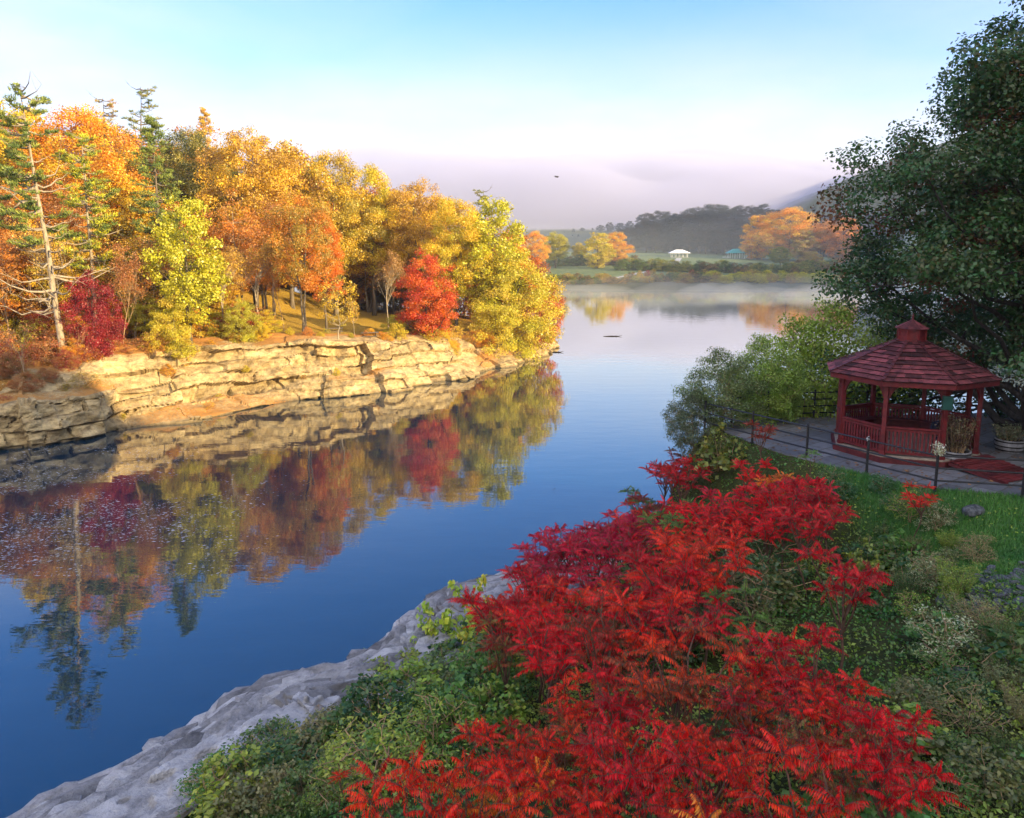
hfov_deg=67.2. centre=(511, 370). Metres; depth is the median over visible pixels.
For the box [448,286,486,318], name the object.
shrub
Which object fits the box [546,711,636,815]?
sumac
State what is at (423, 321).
shrub
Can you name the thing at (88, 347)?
shrub
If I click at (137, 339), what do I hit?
shrub
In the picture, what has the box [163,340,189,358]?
shrub
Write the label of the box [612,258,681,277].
path
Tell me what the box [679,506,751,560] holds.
sumac
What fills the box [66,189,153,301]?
tree
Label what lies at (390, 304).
shrub
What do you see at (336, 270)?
maple tree
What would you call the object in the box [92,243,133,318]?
pine tree
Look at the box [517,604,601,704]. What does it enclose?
sumac
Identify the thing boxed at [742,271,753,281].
shrub
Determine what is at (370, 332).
picnic table
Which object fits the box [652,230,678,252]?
tree
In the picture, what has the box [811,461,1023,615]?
grass
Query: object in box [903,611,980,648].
bush
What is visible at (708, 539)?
sumac
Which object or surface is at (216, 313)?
shrub
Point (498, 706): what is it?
bush
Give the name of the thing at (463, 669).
bush
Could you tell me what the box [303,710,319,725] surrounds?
bush
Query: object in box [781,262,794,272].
shrub
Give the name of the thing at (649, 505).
sumac
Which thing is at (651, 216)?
tree
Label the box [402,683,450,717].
bush
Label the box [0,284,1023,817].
water
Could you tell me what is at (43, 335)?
shrub
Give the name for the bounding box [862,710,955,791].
bush
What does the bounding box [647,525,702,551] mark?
sumac
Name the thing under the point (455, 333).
shrub
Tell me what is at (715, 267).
shrub
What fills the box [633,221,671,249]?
tree
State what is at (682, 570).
sumac
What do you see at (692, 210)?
tree
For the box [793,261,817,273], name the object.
shrub
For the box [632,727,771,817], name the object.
sumac
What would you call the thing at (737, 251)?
park pavilion
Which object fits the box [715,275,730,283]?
shrub
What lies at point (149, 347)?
shrub
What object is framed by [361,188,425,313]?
oak tree
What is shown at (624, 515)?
sumac
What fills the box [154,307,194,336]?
shrub
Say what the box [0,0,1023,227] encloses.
sky
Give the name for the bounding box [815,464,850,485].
bush
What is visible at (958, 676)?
bush
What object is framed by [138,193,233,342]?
tree
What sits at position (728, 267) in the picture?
shrub
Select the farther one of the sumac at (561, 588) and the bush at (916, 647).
the sumac at (561, 588)
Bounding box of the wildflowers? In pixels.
[901,604,985,664]
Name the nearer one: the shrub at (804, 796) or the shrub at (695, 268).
the shrub at (804, 796)
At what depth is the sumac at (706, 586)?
16.60 m
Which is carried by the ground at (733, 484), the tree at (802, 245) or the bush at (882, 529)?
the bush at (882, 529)
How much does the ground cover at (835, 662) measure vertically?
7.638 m
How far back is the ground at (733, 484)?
16.90 m
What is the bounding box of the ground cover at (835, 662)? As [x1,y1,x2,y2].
[187,420,1023,817]
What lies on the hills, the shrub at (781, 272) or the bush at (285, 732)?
the shrub at (781, 272)
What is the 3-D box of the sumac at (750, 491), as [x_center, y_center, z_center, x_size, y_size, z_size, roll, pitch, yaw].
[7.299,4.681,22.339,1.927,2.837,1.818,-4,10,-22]
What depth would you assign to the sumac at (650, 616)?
15.53 m
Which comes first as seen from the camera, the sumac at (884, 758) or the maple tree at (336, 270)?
the sumac at (884, 758)
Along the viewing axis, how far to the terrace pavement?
25.81 m
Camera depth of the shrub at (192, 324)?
74.19 m
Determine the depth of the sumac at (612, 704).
11.64 m
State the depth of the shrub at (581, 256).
388.08 m
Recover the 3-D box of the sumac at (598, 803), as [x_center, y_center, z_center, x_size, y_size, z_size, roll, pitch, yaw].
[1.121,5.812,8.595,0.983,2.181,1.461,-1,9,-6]
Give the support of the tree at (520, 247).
on the ground at (292, 318)
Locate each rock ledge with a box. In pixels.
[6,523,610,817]
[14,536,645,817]
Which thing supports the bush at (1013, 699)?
on the ground at (733, 484)
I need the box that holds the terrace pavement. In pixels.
[723,413,1023,495]
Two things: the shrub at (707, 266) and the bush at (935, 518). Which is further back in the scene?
the shrub at (707, 266)
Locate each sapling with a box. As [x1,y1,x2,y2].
[410,601,443,643]
[421,580,474,649]
[456,574,494,646]
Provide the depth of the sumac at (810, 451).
23.92 m
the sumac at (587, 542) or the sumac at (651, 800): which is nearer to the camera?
the sumac at (651, 800)
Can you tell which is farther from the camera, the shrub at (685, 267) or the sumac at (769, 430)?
the shrub at (685, 267)
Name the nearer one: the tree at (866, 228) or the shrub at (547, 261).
the shrub at (547, 261)
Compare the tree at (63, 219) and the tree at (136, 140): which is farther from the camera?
the tree at (136, 140)
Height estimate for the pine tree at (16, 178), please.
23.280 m
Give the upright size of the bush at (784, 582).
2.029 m
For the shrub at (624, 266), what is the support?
on the hills
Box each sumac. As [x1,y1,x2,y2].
[327,769,349,817]
[339,753,476,817]
[372,740,552,817]
[436,754,564,817]
[447,585,536,675]
[448,718,553,816]
[463,596,542,643]
[466,593,540,650]
[468,715,562,817]
[475,610,525,699]
[482,593,527,606]
[490,574,594,705]
[497,561,569,640]
[498,601,604,747]
[500,557,564,595]
[504,581,585,653]
[507,704,585,816]
[509,531,558,583]
[513,745,622,817]
[515,548,561,574]
[515,590,568,689]
[515,626,601,722]
[516,549,565,590]
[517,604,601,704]
[521,568,578,609]
[527,725,619,816]
[531,520,592,574]
[533,555,584,609]
[539,522,586,601]
[541,664,628,780]
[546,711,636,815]
[552,583,637,732]
[553,599,598,667]
[558,521,640,608]
[560,704,714,814]
[562,530,602,584]
[563,525,601,584]
[567,560,625,610]
[567,782,629,817]
[569,622,646,712]
[576,578,623,664]
[580,659,642,798]
[580,669,688,763]
[582,593,622,663]
[584,512,642,562]
[584,521,644,579]
[585,528,619,575]
[586,704,697,817]
[594,514,675,572]
[594,582,662,677]
[597,581,679,694]
[598,583,697,730]
[599,559,658,613]
[600,506,636,520]
[603,612,753,790]
[610,510,669,563]
[611,540,674,571]
[614,543,711,675]
[616,486,657,513]
[619,491,666,519]
[619,562,701,659]
[624,785,762,817]
[625,491,667,521]
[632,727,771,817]
[634,508,696,550]
[634,790,723,817]
[638,456,679,518]
[638,510,665,538]
[643,522,717,557]
[644,585,741,716]
[646,456,697,518]
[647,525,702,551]
[648,526,730,612]
[649,454,718,503]
[650,551,703,585]
[652,528,754,642]
[653,722,772,807]
[657,495,724,542]
[659,499,720,533]
[659,676,756,798]
[664,543,762,671]
[665,446,688,486]
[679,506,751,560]
[682,497,719,540]
[687,669,803,797]
[693,511,761,559]
[696,507,760,538]
[698,486,750,556]
[701,579,788,703]
[704,499,750,563]
[710,679,813,815]
[713,489,780,560]
[714,621,814,761]
[715,775,818,817]
[728,641,820,741]
[729,724,871,817]
[731,457,777,518]
[733,482,791,552]
[736,621,863,781]
[742,475,822,568]
[743,419,778,471]
[750,480,813,555]
[751,508,794,577]
[752,470,796,542]
[765,475,841,561]
[767,501,859,597]
[772,712,883,817]
[783,484,854,579]
[785,693,853,817]
[790,541,895,679]
[791,665,889,755]
[798,449,821,486]
[799,473,842,566]
[818,707,969,817]
[819,686,941,780]
[831,700,942,815]
[897,481,941,539]
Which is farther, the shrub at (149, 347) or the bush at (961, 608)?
the shrub at (149, 347)
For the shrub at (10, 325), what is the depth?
67.49 m
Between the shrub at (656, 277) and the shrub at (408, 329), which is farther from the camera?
the shrub at (656, 277)
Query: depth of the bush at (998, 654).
13.79 m
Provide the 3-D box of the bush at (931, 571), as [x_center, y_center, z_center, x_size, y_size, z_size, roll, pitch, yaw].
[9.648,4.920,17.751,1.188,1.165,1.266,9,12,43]
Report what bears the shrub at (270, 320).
on the cliff
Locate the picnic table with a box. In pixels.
[361,332,378,336]
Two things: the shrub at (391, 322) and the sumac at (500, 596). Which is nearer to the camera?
the sumac at (500, 596)
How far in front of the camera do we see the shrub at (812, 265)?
339.07 m
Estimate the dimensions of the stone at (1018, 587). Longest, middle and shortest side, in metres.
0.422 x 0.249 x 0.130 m
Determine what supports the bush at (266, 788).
on the ground at (733, 484)
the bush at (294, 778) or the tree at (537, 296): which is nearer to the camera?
the bush at (294, 778)
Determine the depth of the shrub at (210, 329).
72.25 m
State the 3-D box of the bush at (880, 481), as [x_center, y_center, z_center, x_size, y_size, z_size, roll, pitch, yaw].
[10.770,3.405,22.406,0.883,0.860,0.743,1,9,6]
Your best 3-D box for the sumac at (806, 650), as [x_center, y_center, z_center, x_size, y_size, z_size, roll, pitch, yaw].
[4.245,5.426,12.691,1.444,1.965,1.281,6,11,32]
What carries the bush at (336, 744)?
on the ground at (733, 484)
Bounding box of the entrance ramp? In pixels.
[948,454,1023,483]
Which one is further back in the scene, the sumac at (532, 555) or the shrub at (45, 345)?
the shrub at (45, 345)
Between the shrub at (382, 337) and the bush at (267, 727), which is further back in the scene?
the shrub at (382, 337)
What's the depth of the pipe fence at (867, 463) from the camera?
23.32 m
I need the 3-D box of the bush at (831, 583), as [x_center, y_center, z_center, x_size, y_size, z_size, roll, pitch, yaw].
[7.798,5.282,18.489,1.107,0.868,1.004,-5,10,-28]
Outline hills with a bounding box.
[361,136,1019,289]
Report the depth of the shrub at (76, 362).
60.48 m
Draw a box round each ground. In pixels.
[0,271,472,390]
[283,430,1023,817]
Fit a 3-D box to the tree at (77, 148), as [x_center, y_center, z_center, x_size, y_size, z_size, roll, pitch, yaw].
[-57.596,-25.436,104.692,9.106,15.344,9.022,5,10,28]
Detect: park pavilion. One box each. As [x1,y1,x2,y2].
[669,250,689,257]
[723,249,750,258]
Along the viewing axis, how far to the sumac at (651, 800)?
8.48 m
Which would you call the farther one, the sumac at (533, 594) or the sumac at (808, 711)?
the sumac at (533, 594)
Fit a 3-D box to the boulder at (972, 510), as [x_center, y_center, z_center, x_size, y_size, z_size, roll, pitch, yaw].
[12.543,3.850,20.960,0.610,0.384,0.510,0,9,0]
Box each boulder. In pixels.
[951,665,975,680]
[961,504,985,517]
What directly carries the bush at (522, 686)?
on the ground at (733, 484)
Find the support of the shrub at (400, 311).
on the ground at (292, 318)
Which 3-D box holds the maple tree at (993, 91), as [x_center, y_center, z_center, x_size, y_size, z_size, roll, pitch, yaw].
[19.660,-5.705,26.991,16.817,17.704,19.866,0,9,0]
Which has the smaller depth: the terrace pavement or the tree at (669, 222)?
the terrace pavement
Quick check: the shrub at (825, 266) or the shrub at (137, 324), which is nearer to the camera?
the shrub at (137, 324)
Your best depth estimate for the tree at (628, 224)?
815.08 m
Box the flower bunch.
[930,441,945,455]
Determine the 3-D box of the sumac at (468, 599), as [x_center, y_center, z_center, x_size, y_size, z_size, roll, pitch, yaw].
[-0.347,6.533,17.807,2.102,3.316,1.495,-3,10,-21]
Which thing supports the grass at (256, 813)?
on the ground at (733, 484)
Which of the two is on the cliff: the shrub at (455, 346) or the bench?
the shrub at (455, 346)
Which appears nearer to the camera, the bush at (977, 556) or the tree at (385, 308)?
the bush at (977, 556)
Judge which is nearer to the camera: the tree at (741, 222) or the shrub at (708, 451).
the shrub at (708, 451)
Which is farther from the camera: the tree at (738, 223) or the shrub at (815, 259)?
the tree at (738, 223)
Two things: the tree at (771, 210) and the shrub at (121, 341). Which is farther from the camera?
the tree at (771, 210)
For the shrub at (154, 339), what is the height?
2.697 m
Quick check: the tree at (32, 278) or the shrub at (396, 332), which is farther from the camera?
the shrub at (396, 332)
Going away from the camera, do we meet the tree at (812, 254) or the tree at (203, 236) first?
the tree at (203, 236)
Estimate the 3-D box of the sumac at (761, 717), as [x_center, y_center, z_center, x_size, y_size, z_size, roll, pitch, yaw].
[3.330,5.447,11.270,1.556,2.119,1.381,-1,9,-5]
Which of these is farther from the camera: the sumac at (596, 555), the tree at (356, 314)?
the tree at (356, 314)
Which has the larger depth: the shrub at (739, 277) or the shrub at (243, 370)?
the shrub at (739, 277)
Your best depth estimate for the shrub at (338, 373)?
74.46 m
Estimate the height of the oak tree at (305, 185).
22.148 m
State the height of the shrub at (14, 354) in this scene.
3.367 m
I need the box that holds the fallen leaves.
[727,414,1023,488]
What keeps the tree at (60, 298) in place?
on the ground at (292, 318)
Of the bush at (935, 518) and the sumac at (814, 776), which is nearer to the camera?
the sumac at (814, 776)
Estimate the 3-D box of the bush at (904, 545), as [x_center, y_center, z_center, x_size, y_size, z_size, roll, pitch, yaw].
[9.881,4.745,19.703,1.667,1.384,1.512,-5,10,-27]
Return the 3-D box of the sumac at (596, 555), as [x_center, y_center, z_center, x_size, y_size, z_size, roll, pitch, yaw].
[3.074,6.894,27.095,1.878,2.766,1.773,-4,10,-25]
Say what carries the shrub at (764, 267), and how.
on the hills
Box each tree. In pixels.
[0,70,116,355]
[0,98,77,275]
[0,114,21,137]
[0,171,66,309]
[0,184,81,301]
[0,224,60,330]
[0,230,26,343]
[0,243,17,300]
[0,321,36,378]
[1,102,156,232]
[3,231,107,332]
[4,214,86,329]
[5,224,70,310]
[12,188,72,288]
[45,175,110,316]
[47,205,104,238]
[50,131,128,326]
[54,235,117,326]
[55,269,128,360]
[59,125,113,172]
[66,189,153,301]
[68,322,96,362]
[73,123,159,169]
[76,127,140,168]
[79,236,169,338]
[82,164,125,187]
[83,188,156,303]
[83,225,144,318]
[88,92,130,175]
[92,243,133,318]
[95,151,157,198]
[106,241,150,343]
[108,125,242,178]
[113,187,179,303]
[115,113,205,332]
[118,141,218,188]
[120,81,162,183]
[124,235,210,335]
[125,157,158,181]
[126,122,225,173]
[135,174,209,219]
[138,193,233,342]
[149,126,236,236]
[154,201,218,246]
[155,247,187,304]
[161,152,239,182]
[168,241,230,324]
[177,211,223,309]
[192,123,302,306]
[193,106,218,215]
[197,141,252,227]
[202,244,247,333]
[204,208,240,299]
[204,251,245,312]
[205,187,261,299]
[207,168,295,292]
[208,219,266,309]
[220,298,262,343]
[223,213,301,311]
[227,169,240,214]
[228,233,284,313]
[240,144,309,175]
[242,149,326,289]
[242,199,298,315]
[249,139,329,308]
[252,240,290,330]
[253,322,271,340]
[260,189,337,330]
[288,182,359,299]
[292,148,387,315]
[300,215,346,331]
[315,273,358,338]
[321,189,384,304]
[333,185,385,311]
[336,162,401,315]
[340,209,386,311]
[343,185,420,311]
[344,240,385,308]
[346,298,359,334]
[360,277,389,310]
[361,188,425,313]
[368,249,410,326]
[371,236,418,309]
[383,175,455,310]
[392,247,459,338]
[405,244,466,315]
[415,197,495,331]
[417,204,472,257]
[435,233,483,314]
[454,195,529,314]
[460,217,538,298]
[464,247,570,360]
[467,248,502,306]
[467,281,540,358]
[472,184,499,247]
[496,231,534,305]
[510,255,565,344]
[522,230,551,263]
[542,232,570,267]
[570,242,585,258]
[578,232,616,267]
[595,225,604,231]
[600,232,634,265]
[605,222,614,231]
[615,223,625,228]
[618,226,640,249]
[622,237,641,248]
[624,221,633,229]
[627,234,643,250]
[629,219,666,250]
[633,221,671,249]
[634,214,644,225]
[638,213,657,225]
[646,210,667,225]
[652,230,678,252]
[654,216,684,248]
[659,228,683,251]
[660,211,672,225]
[664,214,687,230]
[673,227,691,249]
[678,213,716,250]
[679,223,697,251]
[680,214,704,250]
[681,206,712,215]
[695,214,721,250]
[697,209,720,218]
[699,204,738,219]
[703,227,746,254]
[717,208,733,217]
[720,218,753,246]
[731,205,748,220]
[731,219,749,234]
[733,226,758,251]
[735,205,765,220]
[739,215,777,259]
[753,206,824,260]
[755,217,792,252]
[756,203,769,213]
[764,209,776,214]
[768,246,793,264]
[774,218,811,251]
[789,229,823,261]
[799,251,823,267]
[803,214,843,225]
[806,219,846,260]
[807,0,1023,432]
[821,218,862,262]
[848,217,879,236]
[860,215,904,245]
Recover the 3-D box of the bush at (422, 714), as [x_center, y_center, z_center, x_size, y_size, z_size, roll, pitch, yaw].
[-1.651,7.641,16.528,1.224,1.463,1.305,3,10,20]
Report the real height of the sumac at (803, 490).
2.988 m
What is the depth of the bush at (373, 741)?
15.33 m
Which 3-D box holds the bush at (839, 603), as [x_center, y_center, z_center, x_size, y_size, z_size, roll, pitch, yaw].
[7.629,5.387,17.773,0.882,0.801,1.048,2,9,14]
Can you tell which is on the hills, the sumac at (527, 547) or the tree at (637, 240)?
the tree at (637, 240)
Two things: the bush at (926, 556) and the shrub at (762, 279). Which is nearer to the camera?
the bush at (926, 556)
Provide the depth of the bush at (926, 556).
19.11 m
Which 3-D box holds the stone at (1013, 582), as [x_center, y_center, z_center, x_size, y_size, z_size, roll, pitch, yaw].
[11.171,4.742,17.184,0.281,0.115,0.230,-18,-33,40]
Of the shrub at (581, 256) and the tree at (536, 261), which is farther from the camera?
the shrub at (581, 256)
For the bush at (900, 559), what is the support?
on the ground at (733, 484)
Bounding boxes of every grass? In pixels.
[180,692,429,817]
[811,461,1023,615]
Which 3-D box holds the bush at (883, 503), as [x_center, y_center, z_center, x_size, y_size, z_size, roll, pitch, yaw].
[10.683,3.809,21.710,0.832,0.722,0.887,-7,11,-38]
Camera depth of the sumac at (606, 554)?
21.74 m
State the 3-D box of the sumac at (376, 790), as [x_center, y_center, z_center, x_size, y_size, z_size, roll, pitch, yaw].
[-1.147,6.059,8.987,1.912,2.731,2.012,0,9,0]
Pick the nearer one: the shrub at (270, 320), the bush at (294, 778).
the bush at (294, 778)
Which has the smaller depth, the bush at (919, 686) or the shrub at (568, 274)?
the bush at (919, 686)
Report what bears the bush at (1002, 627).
on the ground at (733, 484)
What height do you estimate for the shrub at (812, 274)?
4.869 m
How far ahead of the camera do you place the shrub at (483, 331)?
95.47 m
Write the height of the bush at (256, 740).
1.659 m
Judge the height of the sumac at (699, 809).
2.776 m
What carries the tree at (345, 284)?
on the ground at (292, 318)
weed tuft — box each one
[209,767,245,809]
[217,774,273,817]
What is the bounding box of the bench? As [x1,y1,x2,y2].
[325,327,342,333]
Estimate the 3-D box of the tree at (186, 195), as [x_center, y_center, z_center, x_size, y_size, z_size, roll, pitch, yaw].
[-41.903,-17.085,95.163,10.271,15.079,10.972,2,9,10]
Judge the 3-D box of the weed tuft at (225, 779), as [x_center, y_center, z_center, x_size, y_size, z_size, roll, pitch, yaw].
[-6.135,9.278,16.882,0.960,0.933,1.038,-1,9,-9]
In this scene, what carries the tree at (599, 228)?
on the hills
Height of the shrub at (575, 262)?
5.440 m
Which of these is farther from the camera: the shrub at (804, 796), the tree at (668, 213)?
the tree at (668, 213)
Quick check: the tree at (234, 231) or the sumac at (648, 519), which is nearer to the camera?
the sumac at (648, 519)
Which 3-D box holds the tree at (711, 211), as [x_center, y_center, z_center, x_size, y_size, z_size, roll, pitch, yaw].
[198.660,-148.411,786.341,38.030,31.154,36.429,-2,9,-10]
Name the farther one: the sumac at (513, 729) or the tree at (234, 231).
the tree at (234, 231)
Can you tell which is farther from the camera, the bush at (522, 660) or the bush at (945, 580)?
the bush at (522, 660)
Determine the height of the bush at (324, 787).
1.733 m
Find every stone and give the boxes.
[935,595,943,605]
[983,569,991,574]
[986,565,996,573]
[991,574,1001,580]
[993,591,1007,598]
[993,598,1005,606]
[1001,575,1010,580]
[1002,588,1011,598]
[1009,580,1019,584]
[1010,572,1023,582]
[1011,590,1023,594]
[1012,568,1023,577]
[1012,596,1023,609]
[1016,585,1023,590]
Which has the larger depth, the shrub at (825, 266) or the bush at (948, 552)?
the shrub at (825, 266)
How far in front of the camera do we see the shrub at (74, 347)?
61.93 m
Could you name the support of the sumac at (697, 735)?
on the ground at (733, 484)
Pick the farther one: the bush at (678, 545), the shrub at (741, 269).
the shrub at (741, 269)
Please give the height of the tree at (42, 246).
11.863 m
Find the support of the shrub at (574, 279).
on the hills
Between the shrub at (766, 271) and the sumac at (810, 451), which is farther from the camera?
the shrub at (766, 271)
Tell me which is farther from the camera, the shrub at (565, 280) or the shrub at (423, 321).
the shrub at (565, 280)
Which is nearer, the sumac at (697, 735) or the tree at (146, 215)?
the sumac at (697, 735)
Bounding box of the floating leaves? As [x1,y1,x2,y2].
[0,445,308,575]
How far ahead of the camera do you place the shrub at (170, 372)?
65.99 m
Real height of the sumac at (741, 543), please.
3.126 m
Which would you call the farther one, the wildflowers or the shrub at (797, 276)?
the shrub at (797, 276)
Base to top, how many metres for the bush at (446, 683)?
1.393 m
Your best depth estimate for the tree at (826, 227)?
436.75 m
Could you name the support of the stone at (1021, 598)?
on the ground at (733, 484)
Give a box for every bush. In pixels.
[136,294,204,360]
[173,752,240,817]
[179,777,201,817]
[185,739,289,817]
[185,742,266,807]
[209,762,306,817]
[212,750,249,786]
[222,724,286,778]
[236,714,300,744]
[239,736,308,796]
[253,756,323,816]
[257,725,334,791]
[267,719,301,742]
[267,759,333,817]
[294,703,347,759]
[296,741,378,817]
[301,768,346,814]
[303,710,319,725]
[309,701,371,773]
[309,728,376,791]
[311,702,338,730]
[312,702,439,811]
[314,717,408,783]
[321,672,423,746]
[322,718,362,748]
[333,724,428,800]
[346,686,382,714]
[348,670,412,714]
[362,656,446,726]
[377,705,443,754]
[383,687,489,776]
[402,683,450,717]
[408,657,454,694]
[409,692,464,742]
[415,639,471,682]
[415,674,507,766]
[427,621,478,662]
[429,670,453,697]
[442,669,511,727]
[446,729,484,768]
[447,640,528,694]
[447,673,536,753]
[451,633,529,674]
[451,683,510,741]
[467,626,524,647]
[478,648,544,683]
[484,667,539,718]
[570,585,663,650]
[575,562,658,612]
[599,545,693,630]
[605,582,680,661]
[643,582,724,649]
[644,531,724,582]
[655,564,739,630]
[668,545,792,629]
[674,603,737,662]
[683,556,755,608]
[708,528,826,609]
[712,570,785,646]
[715,553,805,620]
[718,547,779,583]
[814,575,859,600]
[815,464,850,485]
[824,587,861,613]
[831,480,862,502]
[831,540,874,572]
[845,580,886,597]
[848,533,882,556]
[852,535,913,575]
[860,590,896,621]
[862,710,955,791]
[868,473,898,494]
[869,768,922,812]
[873,518,898,538]
[873,528,930,569]
[876,533,900,552]
[877,493,906,511]
[880,673,948,721]
[880,701,954,759]
[883,490,932,531]
[883,564,907,584]
[890,564,930,600]
[891,588,929,622]
[901,549,963,584]
[902,533,931,555]
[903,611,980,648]
[905,554,957,595]
[907,631,963,670]
[907,675,938,703]
[909,503,957,538]
[909,760,983,817]
[911,643,975,688]
[914,487,931,495]
[916,552,946,568]
[918,496,960,530]
[920,677,1018,740]
[921,606,961,632]
[924,666,1006,711]
[929,729,985,769]
[933,546,963,562]
[934,528,961,548]
[935,555,982,596]
[936,585,962,609]
[938,736,1023,812]
[940,592,998,629]
[952,538,994,559]
[952,598,1008,642]
[953,531,998,563]
[959,642,987,666]
[961,622,1023,683]
[970,531,997,550]
[974,610,1023,653]
[979,650,1023,691]
[988,725,1023,767]
[999,680,1023,728]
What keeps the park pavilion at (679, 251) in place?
on the hills
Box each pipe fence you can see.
[703,400,1023,498]
[730,385,1022,425]
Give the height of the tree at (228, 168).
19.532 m
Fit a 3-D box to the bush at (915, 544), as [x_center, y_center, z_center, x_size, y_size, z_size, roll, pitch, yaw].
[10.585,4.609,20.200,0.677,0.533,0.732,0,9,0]
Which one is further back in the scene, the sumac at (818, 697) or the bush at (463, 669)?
the bush at (463, 669)
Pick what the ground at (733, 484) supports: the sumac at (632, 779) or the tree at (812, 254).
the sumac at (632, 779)
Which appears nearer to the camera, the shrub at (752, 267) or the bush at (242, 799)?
the bush at (242, 799)
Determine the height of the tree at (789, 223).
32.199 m
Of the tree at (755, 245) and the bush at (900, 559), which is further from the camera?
the tree at (755, 245)
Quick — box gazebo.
[827,314,1001,467]
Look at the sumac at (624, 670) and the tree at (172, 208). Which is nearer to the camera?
the sumac at (624, 670)
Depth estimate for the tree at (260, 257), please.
77.72 m
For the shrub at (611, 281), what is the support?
on the hills
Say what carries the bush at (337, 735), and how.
on the ground at (733, 484)
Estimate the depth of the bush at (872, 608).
17.14 m
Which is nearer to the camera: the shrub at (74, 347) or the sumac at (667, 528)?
the sumac at (667, 528)
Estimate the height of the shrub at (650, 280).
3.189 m
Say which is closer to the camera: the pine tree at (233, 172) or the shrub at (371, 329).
the shrub at (371, 329)
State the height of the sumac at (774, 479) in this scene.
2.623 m
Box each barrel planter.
[934,411,979,466]
[991,421,1023,453]
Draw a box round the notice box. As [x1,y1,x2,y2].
[941,395,953,410]
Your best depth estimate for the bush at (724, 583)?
19.91 m
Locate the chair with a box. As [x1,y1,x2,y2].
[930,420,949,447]
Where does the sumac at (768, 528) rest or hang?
on the ground at (733, 484)
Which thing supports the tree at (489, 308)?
on the cliff
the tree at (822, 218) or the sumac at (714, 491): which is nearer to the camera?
the sumac at (714, 491)
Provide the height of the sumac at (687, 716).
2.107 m
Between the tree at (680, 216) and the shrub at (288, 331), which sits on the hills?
the tree at (680, 216)
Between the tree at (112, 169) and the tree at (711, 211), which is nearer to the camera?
the tree at (112, 169)
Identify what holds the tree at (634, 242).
on the hills
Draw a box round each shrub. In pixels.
[0,316,22,341]
[0,329,19,354]
[0,338,40,365]
[0,352,28,378]
[0,356,24,377]
[2,317,26,339]
[5,371,47,392]
[8,318,50,344]
[13,337,37,357]
[20,307,54,343]
[23,308,72,343]
[24,334,95,367]
[25,329,71,358]
[29,339,49,359]
[33,367,58,382]
[50,310,84,338]
[50,349,82,370]
[59,337,93,363]
[66,371,100,389]
[76,344,99,362]
[79,312,118,335]
[86,299,139,338]
[91,349,103,360]
[95,314,118,336]
[100,331,128,350]
[110,306,151,337]
[118,346,133,357]
[122,293,171,333]
[125,335,149,351]
[138,332,177,350]
[139,297,166,326]
[145,340,167,354]
[150,301,182,332]
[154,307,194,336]
[159,363,177,376]
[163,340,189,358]
[177,308,203,336]
[192,315,222,338]
[202,319,226,338]
[203,401,215,409]
[206,304,234,328]
[212,304,258,337]
[229,331,246,342]
[232,305,274,329]
[239,278,285,292]
[241,365,249,372]
[249,309,283,333]
[284,327,294,334]
[301,326,313,335]
[332,368,341,375]
[356,284,370,309]
[360,287,382,309]
[363,328,378,336]
[363,647,424,686]
[367,289,397,309]
[378,286,398,307]
[378,314,406,332]
[378,333,393,341]
[386,323,408,340]
[388,309,410,330]
[397,309,435,335]
[408,308,451,334]
[422,326,447,342]
[431,324,450,335]
[443,333,458,346]
[447,291,473,316]
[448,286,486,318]
[449,325,466,337]
[449,344,460,353]
[451,339,460,351]
[460,630,489,665]
[463,330,485,346]
[465,297,481,318]
[475,326,494,337]
[477,332,497,347]
[538,258,554,266]
[551,274,566,286]
[554,256,570,266]
[555,272,577,284]
[557,275,568,285]
[566,276,578,284]
[567,258,580,265]
[572,254,588,265]
[574,272,583,283]
[576,278,587,284]
[579,275,592,284]
[591,276,601,283]
[593,273,606,282]
[605,276,617,283]
[611,258,631,270]
[616,257,637,269]
[616,277,626,283]
[624,272,637,281]
[630,275,641,282]
[633,259,645,269]
[635,272,644,281]
[637,261,650,270]
[644,276,654,282]
[645,258,661,269]
[648,269,656,275]
[651,275,659,281]
[652,259,673,271]
[654,273,665,281]
[660,276,671,281]
[660,388,729,463]
[661,259,680,270]
[671,272,684,281]
[673,346,769,432]
[674,272,693,283]
[677,261,694,271]
[687,271,702,282]
[688,422,747,481]
[691,264,699,271]
[694,260,707,270]
[696,261,713,271]
[697,276,711,282]
[699,271,714,282]
[709,263,724,272]
[709,272,723,282]
[713,260,727,270]
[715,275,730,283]
[716,332,813,426]
[717,260,733,272]
[718,312,879,420]
[720,275,735,283]
[727,262,740,273]
[727,273,741,281]
[738,265,748,272]
[742,269,759,279]
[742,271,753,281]
[745,263,762,272]
[750,273,763,282]
[753,262,771,273]
[757,275,768,283]
[760,270,772,281]
[760,296,934,420]
[766,272,778,282]
[766,366,803,423]
[771,264,781,272]
[777,270,786,280]
[778,272,794,280]
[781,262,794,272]
[781,735,909,817]
[782,261,796,272]
[784,272,796,283]
[789,272,803,282]
[791,265,799,272]
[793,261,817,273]
[794,274,804,282]
[797,259,821,272]
[802,275,812,283]
[806,273,818,283]
[809,258,821,270]
[811,259,832,272]
[813,271,827,281]
[817,264,833,272]
[822,259,840,272]
[826,760,937,817]
[841,538,886,583]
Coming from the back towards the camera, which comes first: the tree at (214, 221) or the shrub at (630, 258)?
the shrub at (630, 258)
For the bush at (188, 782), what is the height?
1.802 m
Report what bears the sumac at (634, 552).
on the ground at (733, 484)
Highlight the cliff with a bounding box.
[0,331,559,449]
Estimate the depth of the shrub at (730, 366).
29.49 m

